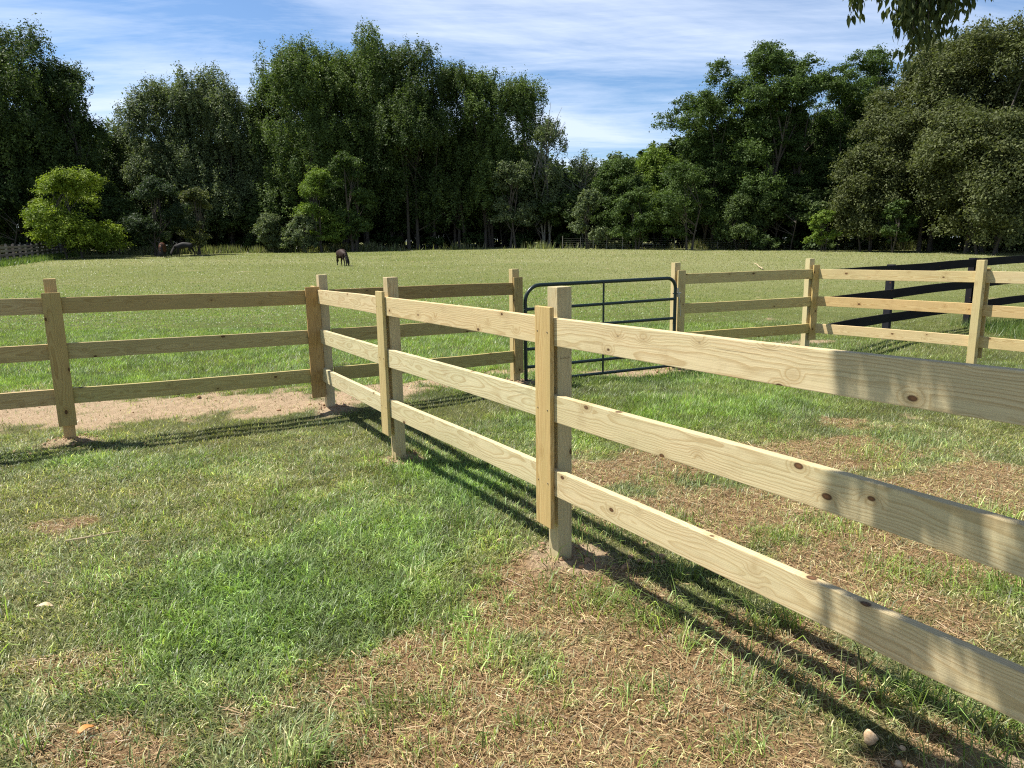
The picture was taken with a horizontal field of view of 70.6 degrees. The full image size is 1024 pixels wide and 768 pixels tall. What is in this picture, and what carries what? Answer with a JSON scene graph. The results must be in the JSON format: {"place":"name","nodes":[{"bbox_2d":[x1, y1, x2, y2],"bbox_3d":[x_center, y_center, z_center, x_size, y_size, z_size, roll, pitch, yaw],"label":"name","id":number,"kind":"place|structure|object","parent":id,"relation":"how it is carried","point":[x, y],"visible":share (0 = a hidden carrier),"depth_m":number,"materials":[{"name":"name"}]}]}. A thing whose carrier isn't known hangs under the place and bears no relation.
{"place":"outdoors","nodes":[
{"label":"outdoors","id":0,"kind":"place"},
{"bbox_2d":[0,240,1023,767],"bbox_3d":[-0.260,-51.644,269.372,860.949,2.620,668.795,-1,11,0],"label":"ground","id":1,"kind":"structure","parent":0,"point":[104,414],"depth_m":3.94,"materials":[{"name":"brown soil"}]},
{"bbox_2d":[0,187,30,256],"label":"bush","id":2,"kind":"object","parent":1,"relation":"on","point":[4,215],"visible":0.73,"depth_m":64.94,"materials":[{"name":"green plant"}]},
{"bbox_2d":[0,242,45,256],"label":"wooden fence","id":3,"kind":"object","parent":1,"relation":"on","point":[17,248],"visible":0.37,"depth_m":65.29,"materials":[{"name":"grey wood"}]},
{"bbox_2d":[0,242,66,259],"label":"wooden fence","id":4,"kind":"object","parent":1,"relation":"on","point":[19,249],"visible":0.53,"depth_m":56.52,"materials":[{"name":"grey wood"}]},
{"bbox_2d":[0,101,83,247],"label":"tree","id":5,"kind":"object","parent":1,"relation":"on","point":[25,162],"visible":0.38,"depth_m":66.57,"materials":[{"name":"green plant"}]},
{"bbox_2d":[0,13,105,252],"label":"tree","id":6,"kind":"object","parent":1,"relation":"on","point":[11,84],"visible":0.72,"depth_m":66.37,"materials":[{"name":"green plant"}]},
{"bbox_2d":[10,55,125,250],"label":"tree","id":7,"kind":"object","parent":1,"relation":"on","point":[68,82],"visible":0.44,"depth_m":70.30,"materials":[{"name":"green plant"}]},
{"bbox_2d":[18,165,136,258],"bbox_3d":[-36.967,-14.435,61.525,7.510,8.039,9.563,5,12,26],"label":"tree","id":8,"kind":"object","parent":1,"relation":"on","point":[47,219],"visible":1,"depth_m":60.03,"materials":[{"name":"green plant"}]},
{"bbox_2d":[6,118,152,229],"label":"tree","id":9,"kind":"object","parent":1,"relation":"on","point":[128,188],"depth_m":86.67,"materials":[{"name":"green plant"}]},
{"bbox_2d":[58,193,140,253],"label":"bush","id":10,"kind":"object","parent":1,"relation":"on","point":[129,239],"visible":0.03,"depth_m":75.66,"materials":[{"name":"green plant"}]},
{"bbox_2d":[84,122,140,252],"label":"tree","id":11,"kind":"object","parent":1,"relation":"on","point":[121,150],"visible":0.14,"depth_m":78.77,"materials":[{"name":"green plant"}]},
{"bbox_2d":[82,194,157,254],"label":"tree","id":12,"kind":"object","parent":1,"relation":"on","point":[113,209],"visible":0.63,"depth_m":72.67,"materials":[{"name":"green plant"}]},
{"bbox_2d":[115,137,192,238],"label":"tree","id":13,"kind":"object","parent":1,"relation":"on","point":[143,209],"visible":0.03,"depth_m":89.05,"materials":[{"name":"green plant"}]},
{"bbox_2d":[115,174,196,255],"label":"tree","id":14,"kind":"object","parent":1,"relation":"on","point":[150,229],"visible":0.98,"depth_m":65.62,"materials":[{"name":"green plant"}]},
{"bbox_2d":[95,72,233,245],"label":"tree","id":15,"kind":"object","parent":1,"relation":"on","point":[141,106],"visible":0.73,"depth_m":77.31,"materials":[{"name":"green plant"}]},
{"bbox_2d":[150,206,215,247],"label":"bush","id":16,"kind":"object","parent":1,"relation":"on","point":[167,242],"visible":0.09,"depth_m":81.81,"materials":[{"name":"green plant"}]},
{"bbox_2d":[170,242,196,256],"bbox_3d":[-28.746,-11.762,63.238,2.242,1.253,0.530,-2,11,-4],"label":"horse","id":17,"kind":"object","parent":1,"relation":"on","point":[182,245],"visible":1,"depth_m":63.04},
{"bbox_2d":[173,185,213,254],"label":"tree","id":18,"kind":"object","parent":1,"relation":"on","point":[192,194],"visible":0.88,"depth_m":68.88,"materials":[{"name":"green plant"}]},
{"bbox_2d":[154,87,247,239],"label":"tree","id":19,"kind":"object","parent":1,"relation":"on","point":[211,233],"visible":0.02,"depth_m":82.40,"materials":[{"name":"green plant"}]},
{"bbox_2d":[152,60,285,248],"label":"tree","id":20,"kind":"object","parent":1,"relation":"on","point":[217,103],"visible":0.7,"depth_m":77.42,"materials":[{"name":"green plant"}]},
{"bbox_2d":[200,210,247,249],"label":"bush","id":21,"kind":"object","parent":1,"relation":"on","point":[218,231],"visible":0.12,"depth_m":82.98,"materials":[{"name":"green plant"}]},
{"bbox_2d":[201,201,263,250],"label":"bush","id":22,"kind":"object","parent":1,"relation":"on","point":[228,222],"visible":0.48,"depth_m":78.14,"materials":[{"name":"green plant"}]},
{"bbox_2d":[214,165,297,247],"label":"tree","id":23,"kind":"object","parent":1,"relation":"on","point":[238,233],"visible":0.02,"depth_m":86.68,"materials":[{"name":"green plant"}]},
{"bbox_2d":[217,99,303,249],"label":"tree","id":24,"kind":"object","parent":1,"relation":"on","point":[258,114],"visible":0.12,"depth_m":82.09,"materials":[{"name":"green plant"}]},
{"bbox_2d":[0,269,523,438],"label":"wooden fence","id":25,"kind":"object","parent":1,"relation":"on","point":[52,306],"visible":0.86,"depth_m":6.86,"materials":[{"name":"brown wood"}]},
{"bbox_2d":[523,277,680,380],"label":"gate","id":26,"kind":"structure","parent":25,"relation":"attached to","point":[676,293],"depth_m":9.22,"materials":[{"name":"metal"}]},
{"bbox_2d":[231,192,295,249],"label":"tree","id":27,"kind":"object","parent":1,"relation":"on","point":[248,207],"visible":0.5,"depth_m":77.74,"materials":[{"name":"green plant"}]},
{"bbox_2d":[249,211,289,252],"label":"bush","id":28,"kind":"object","parent":1,"relation":"on","point":[266,229],"visible":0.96,"depth_m":73.46,"materials":[{"name":"green plant"}]},
{"bbox_2d":[240,62,316,249],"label":"tree","id":29,"kind":"object","parent":1,"relation":"on","point":[260,92],"visible":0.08,"depth_m":80.99,"materials":[{"name":"green plant"}]},
{"bbox_2d":[280,213,319,252],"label":"bush","id":30,"kind":"object","parent":1,"relation":"on","point":[297,237],"visible":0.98,"depth_m":71.59,"materials":[{"name":"green plant"}]},
{"bbox_2d":[241,29,382,248],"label":"tree","id":31,"kind":"object","parent":1,"relation":"on","point":[295,69],"visible":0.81,"depth_m":76.47,"materials":[{"name":"green plant"}]},
{"bbox_2d":[290,165,350,251],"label":"tree","id":32,"kind":"object","parent":1,"relation":"on","point":[314,178],"visible":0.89,"depth_m":72.31,"materials":[{"name":"green plant"}]},
{"bbox_2d":[336,249,349,265],"bbox_3d":[-10.039,-7.510,42.878,0.493,0.976,1.642,-8,13,-34],"label":"pony","id":33,"kind":"object","parent":1,"relation":"on","point":[342,254],"visible":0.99,"depth_m":42.57},
{"bbox_2d":[293,41,393,247],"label":"tree","id":34,"kind":"object","parent":1,"relation":"on","point":[347,240],"visible":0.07,"depth_m":81.37,"materials":[{"name":"green plant"}]},
{"bbox_2d":[323,150,379,251],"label":"tree","id":35,"kind":"object","parent":1,"relation":"on","point":[345,160],"visible":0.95,"depth_m":73.15,"materials":[{"name":"green plant"}]},
{"bbox_2d":[301,15,417,245],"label":"tree","id":36,"kind":"object","parent":1,"relation":"on","point":[363,50],"visible":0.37,"depth_m":78.47,"materials":[{"name":"green plant"}]},
{"bbox_2d":[349,208,389,244],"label":"bush","id":37,"kind":"object","parent":1,"relation":"on","point":[373,238],"visible":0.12,"depth_m":85.88,"materials":[{"name":"green plant"}]},
{"bbox_2d":[343,42,441,247],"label":"tree","id":38,"kind":"object","parent":1,"relation":"on","point":[407,170],"visible":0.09,"depth_m":81.46,"materials":[{"name":"green plant"}]},
{"bbox_2d":[375,208,420,247],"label":"bush","id":39,"kind":"object","parent":1,"relation":"on","point":[398,239],"visible":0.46,"depth_m":84.58,"materials":[{"name":"green plant"}]},
{"bbox_2d":[349,33,470,248],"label":"tree","id":40,"kind":"object","parent":1,"relation":"on","point":[402,117],"visible":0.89,"depth_m":77.87,"materials":[{"name":"green plant"}]},
{"bbox_2d":[371,157,464,246],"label":"tree","id":41,"kind":"object","parent":1,"relation":"on","point":[405,236],"visible":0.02,"depth_m":87.95,"materials":[{"name":"green plant"}]},
{"bbox_2d":[411,209,447,247],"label":"bush","id":42,"kind":"object","parent":1,"relation":"on","point":[430,230],"visible":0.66,"depth_m":83.03,"materials":[{"name":"green plant"}]},
{"bbox_2d":[397,136,475,246],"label":"tree","id":43,"kind":"object","parent":1,"relation":"on","point":[451,226],"visible":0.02,"depth_m":86.03,"materials":[{"name":"green plant"}]},
{"bbox_2d":[406,56,492,247],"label":"tree","id":44,"kind":"object","parent":1,"relation":"on","point":[458,75],"visible":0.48,"depth_m":80.70,"materials":[{"name":"green plant"}]},
{"bbox_2d":[437,199,483,246],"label":"bush","id":45,"kind":"object","parent":1,"relation":"on","point":[449,238],"visible":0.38,"depth_m":84.26,"materials":[{"name":"green plant"}]},
{"bbox_2d":[449,64,522,247],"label":"tree","id":46,"kind":"object","parent":1,"relation":"on","point":[485,89],"visible":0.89,"depth_m":79.28,"materials":[{"name":"green plant"}]},
{"bbox_2d":[471,202,534,246],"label":"bush","id":47,"kind":"object","parent":1,"relation":"on","point":[496,224],"visible":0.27,"depth_m":83.48,"materials":[{"name":"green plant"}]},
{"bbox_2d":[3,367,1003,767],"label":"soil clods","id":48,"kind":"object","parent":1,"relation":"on","point":[587,559],"visible":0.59,"depth_m":3.93,"materials":[{"name":"brown soil"}]},
{"bbox_2d":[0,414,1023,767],"bbox_3d":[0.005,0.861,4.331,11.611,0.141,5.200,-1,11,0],"label":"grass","id":49,"kind":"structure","parent":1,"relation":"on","point":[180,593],"depth_m":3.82,"materials":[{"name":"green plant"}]},
{"bbox_2d":[864,729,878,745],"bbox_3d":[1.228,1.209,2.478,0.049,0.051,0.058,8,14,40],"label":"stone","id":50,"kind":"object","parent":49,"relation":"on","point":[871,738],"visible":1,"depth_m":2.46,"materials":[{"name":"beige stone"}]},
{"bbox_2d":[0,416,1023,767],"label":"straw","id":51,"kind":"object","parent":1,"relation":"on","point":[734,644],"visible":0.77,"depth_m":2.99,"materials":[{"name":"beige plant"}]},
{"bbox_2d":[0,317,1023,440],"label":"grass","id":52,"kind":"structure","parent":1,"relation":"on","point":[296,349],"depth_m":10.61,"materials":[{"name":"green plant"}]},
{"bbox_2d":[0,247,1023,334],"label":"grass","id":53,"kind":"structure","parent":1,"relation":"on","point":[115,319],"depth_m":27.47,"materials":[{"name":"green plant"}]},
{"bbox_2d":[463,144,560,245],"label":"tree","id":54,"kind":"object","parent":1,"relation":"on","point":[503,233],"visible":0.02,"depth_m":88.56,"materials":[{"name":"green plant"}]},
{"bbox_2d":[487,158,541,247],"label":"tree","id":55,"kind":"object","parent":1,"relation":"on","point":[515,178],"visible":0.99,"depth_m":78.28,"materials":[{"name":"green plant"}]},
{"bbox_2d":[471,64,561,246],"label":"tree","id":56,"kind":"object","parent":1,"relation":"on","point":[521,93],"visible":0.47,"depth_m":81.79,"materials":[{"name":"green plant"}]},
{"bbox_2d":[10,238,1023,256],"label":"weeds","id":57,"kind":"object","parent":1,"relation":"on","point":[700,244],"visible":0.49,"depth_m":74.17,"materials":[{"name":"green plant"}]},
{"bbox_2d":[497,144,577,238],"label":"tree","id":58,"kind":"object","parent":1,"relation":"on","point":[567,167],"visible":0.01,"depth_m":94.79,"materials":[{"name":"green plant"}]},
{"bbox_2d":[499,159,584,243],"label":"tree","id":59,"kind":"object","parent":1,"relation":"on","point":[562,227],"visible":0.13,"depth_m":85.62,"materials":[{"name":"green plant"}]},
{"bbox_2d":[508,199,578,246],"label":"bush","id":60,"kind":"object","parent":1,"relation":"on","point":[544,218],"visible":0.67,"depth_m":80.94,"materials":[{"name":"green plant"}]},
{"bbox_2d":[525,104,569,246],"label":"tree","id":61,"kind":"object","parent":1,"relation":"on","point":[544,133],"visible":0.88,"depth_m":80.08,"materials":[{"name":"green plant"}]},
{"bbox_2d":[546,188,607,247],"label":"bush","id":62,"kind":"object","parent":1,"relation":"on","point":[565,204],"visible":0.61,"depth_m":79.61,"materials":[{"name":"green plant"}]},
{"bbox_2d":[516,178,647,245],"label":"tree","id":63,"kind":"object","parent":1,"relation":"on","point":[531,233],"visible":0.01,"depth_m":85.19,"materials":[{"name":"green plant"}]},
{"bbox_2d":[561,148,606,246],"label":"tree","id":64,"kind":"object","parent":1,"relation":"on","point":[584,171],"visible":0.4,"depth_m":81.41,"materials":[{"name":"green plant"}]},
{"bbox_2d":[567,187,613,248],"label":"bush","id":65,"kind":"object","parent":1,"relation":"on","point":[589,198],"visible":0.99,"depth_m":74.39,"materials":[{"name":"green plant"}]},
{"bbox_2d":[566,151,638,244],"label":"tree","id":66,"kind":"object","parent":1,"relation":"on","point":[615,156],"visible":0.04,"depth_m":96.99,"materials":[{"name":"green plant"}]},
{"bbox_2d":[586,157,652,241],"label":"tree","id":67,"kind":"object","parent":1,"relation":"on","point":[616,176],"visible":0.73,"depth_m":76.74,"materials":[{"name":"green plant"}]},
{"bbox_2d":[603,185,660,248],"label":"tree","id":68,"kind":"object","parent":1,"relation":"on","point":[645,219],"visible":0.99,"depth_m":72.43,"materials":[{"name":"green plant"}]},
{"bbox_2d":[629,141,678,246],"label":"tree","id":69,"kind":"object","parent":1,"relation":"on","point":[652,159],"visible":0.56,"depth_m":79.87,"materials":[{"name":"green plant"}]},
{"bbox_2d":[310,274,1023,723],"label":"wooden fence","id":70,"kind":"object","parent":1,"relation":"on","point":[554,332],"visible":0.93,"depth_m":2.69,"materials":[{"name":"brown wood"}]},
{"bbox_2d":[630,155,711,245],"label":"tree","id":71,"kind":"object","parent":1,"relation":"on","point":[700,230],"visible":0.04,"depth_m":81.91,"materials":[{"name":"green plant"}]},
{"bbox_2d":[637,133,706,245],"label":"tree","id":72,"kind":"object","parent":1,"relation":"on","point":[672,146],"visible":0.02,"depth_m":86.52,"materials":[{"name":"green plant"}]},
{"bbox_2d":[650,204,702,246],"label":"bush","id":73,"kind":"object","parent":1,"relation":"on","point":[667,240],"visible":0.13,"depth_m":80.66,"materials":[{"name":"green plant"}]},
{"bbox_2d":[645,160,723,249],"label":"tree","id":74,"kind":"object","parent":1,"relation":"on","point":[684,173],"visible":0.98,"depth_m":70.70,"materials":[{"name":"green plant"}]},
{"bbox_2d":[649,85,754,241],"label":"tree","id":75,"kind":"object","parent":1,"relation":"on","point":[706,143],"visible":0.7,"depth_m":73.54,"materials":[{"name":"green plant"}]},
{"bbox_2d":[683,207,751,245],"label":"bush","id":76,"kind":"object","parent":1,"relation":"on","point":[688,238],"visible":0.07,"depth_m":77.56,"materials":[{"name":"green plant"}]},
{"bbox_2d":[688,135,791,236],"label":"tree","id":77,"kind":"object","parent":1,"relation":"on","point":[729,142],"visible":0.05,"depth_m":78.87,"materials":[{"name":"green plant"}]},
{"bbox_2d":[711,192,772,249],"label":"bush","id":78,"kind":"object","parent":1,"relation":"on","point":[736,207],"visible":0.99,"depth_m":69.06,"materials":[{"name":"green plant"}]},
{"bbox_2d":[689,39,833,237],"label":"tree","id":79,"kind":"object","parent":1,"relation":"on","point":[766,129],"visible":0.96,"depth_m":70.40,"materials":[{"name":"green plant"}]},
{"bbox_2d":[740,186,808,249],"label":"bush","id":80,"kind":"object","parent":1,"relation":"on","point":[776,212],"visible":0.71,"depth_m":69.56,"materials":[{"name":"green plant"}]},
{"bbox_2d":[562,236,992,248],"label":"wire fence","id":81,"kind":"object","parent":1,"relation":"on","point":[717,242],"visible":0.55,"depth_m":73.84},
{"bbox_2d":[716,130,841,238],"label":"tree","id":82,"kind":"object","parent":1,"relation":"on","point":[772,230],"visible":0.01,"depth_m":80.28,"materials":[{"name":"green plant"}]},
{"bbox_2d":[771,75,825,248],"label":"tree","id":83,"kind":"object","parent":1,"relation":"on","point":[795,167],"visible":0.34,"depth_m":73.09,"materials":[{"name":"green plant"}]},
{"bbox_2d":[781,187,844,250],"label":"bush","id":84,"kind":"object","parent":1,"relation":"on","point":[814,200],"visible":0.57,"depth_m":68.77,"materials":[{"name":"green plant"}]},
{"bbox_2d":[800,209,842,250],"bbox_3d":[27.737,-13.590,64.682,3.247,4.054,2.513,-1,11,-3],"label":"tree","id":85,"kind":"object","parent":1,"relation":"on","point":[820,219],"visible":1,"depth_m":64.21,"materials":[{"name":"green plant"}]},
{"bbox_2d":[784,117,866,242],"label":"tree","id":86,"kind":"object","parent":1,"relation":"on","point":[811,151],"visible":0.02,"depth_m":80.30,"materials":[{"name":"green plant"}]},
{"bbox_2d":[789,223,872,248],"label":"bush","id":87,"kind":"object","parent":1,"relation":"on","point":[853,241],"visible":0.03,"depth_m":72.78,"materials":[{"name":"green plant"}]},
{"bbox_2d":[792,63,887,233],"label":"tree","id":88,"kind":"object","parent":1,"relation":"on","point":[830,139],"visible":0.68,"depth_m":74.78,"materials":[{"name":"green plant"}]},
{"bbox_2d":[670,258,1023,369],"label":"wooden fence","id":89,"kind":"object","parent":1,"relation":"on","point":[979,309],"visible":0.88,"depth_m":9.88,"materials":[{"name":"brown wood"}]},
{"bbox_2d":[853,237,878,248],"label":"bush","id":90,"kind":"object","parent":1,"relation":"on","point":[864,243],"visible":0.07,"depth_m":70.03,"materials":[{"name":"green plant"}]},
{"bbox_2d":[825,42,914,247],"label":"tree","id":91,"kind":"object","parent":1,"relation":"on","point":[867,65],"visible":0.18,"depth_m":76.73,"materials":[{"name":"green plant"}]},
{"bbox_2d":[822,135,923,251],"bbox_3d":[31.909,-16.560,63.794,9.050,10.225,8.943,2,11,15],"label":"tree","id":92,"kind":"object","parent":1,"relation":"on","point":[854,208],"visible":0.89,"depth_m":62.06,"materials":[{"name":"green plant"}]},
{"bbox_2d":[876,198,919,252],"bbox_3d":[32.160,-13.156,60.903,3.572,4.781,3.050,-5,12,-22],"label":"tree","id":93,"kind":"object","parent":1,"relation":"on","point":[896,209],"visible":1,"depth_m":60.28,"materials":[{"name":"green plant"}]},
{"bbox_2d":[846,0,993,76],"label":"tree","id":94,"kind":"object","parent":1,"relation":"on","point":[911,16],"visible":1,"depth_m":5.85,"materials":[{"name":"green plant"}]},
{"bbox_2d":[829,255,1023,328],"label":"wooden fence","id":95,"kind":"object","parent":1,"relation":"on","point":[886,318],"visible":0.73,"depth_m":12.84,"materials":[{"name":"black paint"}]},
{"bbox_2d":[865,127,989,243],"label":"tree","id":96,"kind":"object","parent":1,"relation":"on","point":[925,232],"depth_m":76.75,"materials":[{"name":"green plant"}]},
{"bbox_2d":[845,26,1020,251],"bbox_3d":[36.407,-20.994,63.698,14.871,18.976,13.417,-5,12,-21],"label":"tree","id":97,"kind":"object","parent":1,"relation":"on","point":[912,89],"visible":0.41,"depth_m":61.40,"materials":[{"name":"green plant"}]},
{"bbox_2d":[910,194,966,250],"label":"bush","id":98,"kind":"object","parent":1,"relation":"on","point":[945,240],"visible":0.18,"depth_m":66.08,"materials":[{"name":"green plant"}]},
{"bbox_2d":[894,216,986,248],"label":"bush","id":99,"kind":"object","parent":1,"relation":"on","point":[915,237],"visible":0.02,"depth_m":73.69,"materials":[{"name":"green plant"}]},
{"bbox_2d":[892,100,1023,254],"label":"tree","id":100,"kind":"object","parent":1,"relation":"on","point":[999,209],"visible":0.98,"depth_m":54.01,"materials":[{"name":"green plant"}]},
{"bbox_2d":[898,10,1023,252],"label":"tree","id":101,"kind":"object","parent":1,"relation":"on","point":[1004,50],"visible":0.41,"depth_m":57.00,"materials":[{"name":"green plant"}]},
{"bbox_2d":[950,225,1020,250],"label":"bush","id":102,"kind":"object","parent":1,"relation":"on","point":[961,239],"visible":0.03,"depth_m":67.50,"materials":[{"name":"green plant"}]},
{"bbox_2d":[0,251,1023,339],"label":"long grass","id":103,"kind":"structure","parent":0,"point":[26,260],"depth_m":14.07,"materials":[{"name":"green plant"}]},
{"bbox_2d":[0,0,1023,239],"label":"sky","id":104,"kind":"structure","parent":0,"point":[609,65],"materials":[{"name":"blue"}]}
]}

